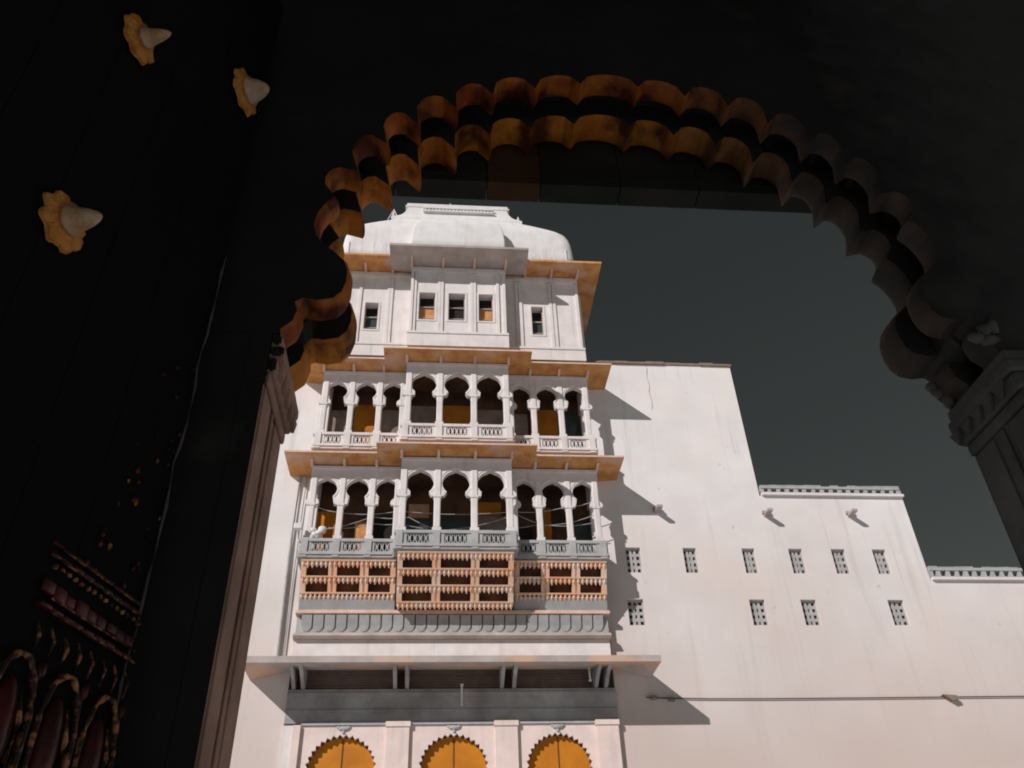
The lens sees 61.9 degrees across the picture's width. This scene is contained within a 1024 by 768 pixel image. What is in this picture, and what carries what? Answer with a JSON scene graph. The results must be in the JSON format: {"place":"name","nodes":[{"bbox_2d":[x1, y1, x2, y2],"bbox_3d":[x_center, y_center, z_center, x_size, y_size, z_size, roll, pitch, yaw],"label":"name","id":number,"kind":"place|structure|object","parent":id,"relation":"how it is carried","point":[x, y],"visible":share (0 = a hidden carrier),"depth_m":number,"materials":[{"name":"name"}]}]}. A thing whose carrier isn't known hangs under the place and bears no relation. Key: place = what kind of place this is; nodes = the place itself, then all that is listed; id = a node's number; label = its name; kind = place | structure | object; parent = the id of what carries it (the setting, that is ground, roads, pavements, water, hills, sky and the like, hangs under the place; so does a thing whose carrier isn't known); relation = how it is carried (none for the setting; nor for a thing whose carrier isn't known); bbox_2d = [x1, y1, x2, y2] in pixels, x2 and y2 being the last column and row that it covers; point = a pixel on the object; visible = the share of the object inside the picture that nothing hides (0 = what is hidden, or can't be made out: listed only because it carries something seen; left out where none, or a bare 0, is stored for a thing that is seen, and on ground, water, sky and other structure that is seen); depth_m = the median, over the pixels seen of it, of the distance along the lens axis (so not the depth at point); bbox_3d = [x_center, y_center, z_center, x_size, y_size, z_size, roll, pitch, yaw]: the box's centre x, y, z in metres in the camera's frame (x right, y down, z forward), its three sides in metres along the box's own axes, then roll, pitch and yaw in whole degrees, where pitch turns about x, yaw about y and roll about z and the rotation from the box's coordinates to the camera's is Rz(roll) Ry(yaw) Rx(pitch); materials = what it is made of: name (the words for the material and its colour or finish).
{"place":"outdoors","nodes":[
{"label":"outdoors","id":0,"kind":"place"},
{"bbox_2d":[340,191,1022,575],"label":"sky","id":1,"kind":"structure","parent":0,"point":[799,323],"materials":[{"name":"grey"}]},
{"label":"ground","id":2,"kind":"structure","parent":0,"visible":0},
{"bbox_2d":[100,0,1023,767],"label":"gatehouse","id":3,"kind":"object","parent":2,"relation":"on","point":[886,136],"visible":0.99,"depth_m":4.74,"materials":[{"name":"stone"}]},
{"bbox_2d":[0,0,283,767],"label":"gate door","id":4,"kind":"structure","parent":3,"relation":"attached to","point":[127,128],"depth_m":2.64,"materials":[{"name":"black wood"}]},
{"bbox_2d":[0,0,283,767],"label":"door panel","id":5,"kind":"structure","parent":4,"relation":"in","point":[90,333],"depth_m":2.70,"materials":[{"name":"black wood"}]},
{"bbox_2d":[230,203,1023,767],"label":"palace","id":6,"kind":"structure","parent":2,"relation":"on","point":[720,595],"depth_m":25.84,"materials":[{"name":"white paint"}]},
{"bbox_2d":[276,475,301,655],"bbox_3d":[-6.631,5.219,25.464,0.138,6.001,0.090,1,-37,-5],"label":"drainpipe","id":7,"kind":"object","parent":6,"relation":"attached to","point":[284,598],"visible":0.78,"depth_m":25.02,"materials":[{"name":"white plastic"}]},
{"bbox_2d":[283,476,307,655],"bbox_3d":[-6.452,5.229,25.486,0.062,6.000,0.044,1,-37,-5],"label":"conduit","id":8,"kind":"object","parent":6,"relation":"attached to","point":[293,578],"visible":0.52,"depth_m":24.93,"materials":[{"name":"grey paint"}]},
{"bbox_2d":[294,523,302,543],"bbox_3d":[-6.285,4.409,25.044,0.241,0.590,0.324,1,-37,-5],"label":"floodlight","id":9,"kind":"object","parent":6,"relation":"attached to","point":[298,526],"visible":1,"depth_m":25.05,"materials":[{"name":"white plastic"}]},
{"bbox_2d":[309,526,326,537],"bbox_3d":[-5.793,4.433,25.295,0.578,0.496,0.268,1,-37,-5],"label":"cloth bundle","id":10,"kind":"object","parent":6,"relation":"on","point":[318,533],"visible":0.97,"depth_m":25.23,"materials":[{"name":"white fabric"}]},
{"bbox_2d":[316,502,589,514],"bbox_3d":[-1.743,3.817,26.406,8.760,0.589,0.024,1,-37,-5],"label":"wire","id":11,"kind":"object","parent":6,"relation":"attached to","point":[448,514],"visible":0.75,"depth_m":26.24,"materials":[{"name":"grey paint"}]},
{"bbox_2d":[328,523,592,529],"bbox_3d":[-1.478,4.339,26.102,8.153,0.327,0.024,1,-37,-5],"label":"wire","id":12,"kind":"object","parent":6,"relation":"attached to","point":[459,529],"visible":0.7,"depth_m":25.95,"materials":[{"name":"grey paint"}]},
{"bbox_2d":[328,515,593,529],"bbox_3d":[-1.744,4.236,26.028,8.706,0.675,0.024,1,-37,-5],"label":"wire","id":13,"kind":"object","parent":6,"relation":"attached to","point":[465,527],"visible":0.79,"depth_m":26.00,"materials":[{"name":"grey paint"}]},
{"bbox_2d":[460,684,463,705],"bbox_3d":[-1.379,8.535,23.441,0.090,0.570,0.080,1,-37,-5],"label":"tube lamp","id":14,"kind":"object","parent":6,"relation":"attached to","point":[461,685],"visible":1,"depth_m":23.41,"materials":[{"name":"white plastic"}]},
{"bbox_2d":[587,667,591,680],"bbox_3d":[2.174,8.113,23.877,0.090,0.390,0.080,1,-37,-5],"label":"tube lamp","id":15,"kind":"object","parent":6,"relation":"hanging from","point":[589,671],"visible":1,"depth_m":23.85,"materials":[{"name":"white plastic"}]},
{"bbox_2d":[651,695,656,699],"bbox_3d":[3.970,8.748,23.823,0.160,0.100,0.206,1,-37,-5],"label":"junction box","id":16,"kind":"object","parent":6,"relation":"attached to","point":[653,697],"visible":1,"depth_m":23.80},
{"bbox_2d":[668,697,674,701],"bbox_3d":[4.469,8.800,23.834,0.160,0.100,0.206,1,-37,-5],"label":"junction box","id":17,"kind":"object","parent":6,"relation":"attached to","point":[671,699],"visible":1,"depth_m":23.80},
{"bbox_2d":[646,696,1023,698],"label":"cable","id":18,"kind":"object","parent":6,"relation":"attached to","point":[834,698],"visible":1,"depth_m":24.27,"materials":[{"name":"black rubber"}]},
{"bbox_2d":[941,694,958,701],"bbox_3d":[12.583,9.019,24.514,0.430,0.170,0.158,1,-37,-5],"label":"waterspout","id":19,"kind":"object","parent":6,"relation":"attached to","point":[950,698],"visible":1,"depth_m":24.47,"materials":[{"name":"white stone"}]}
]}

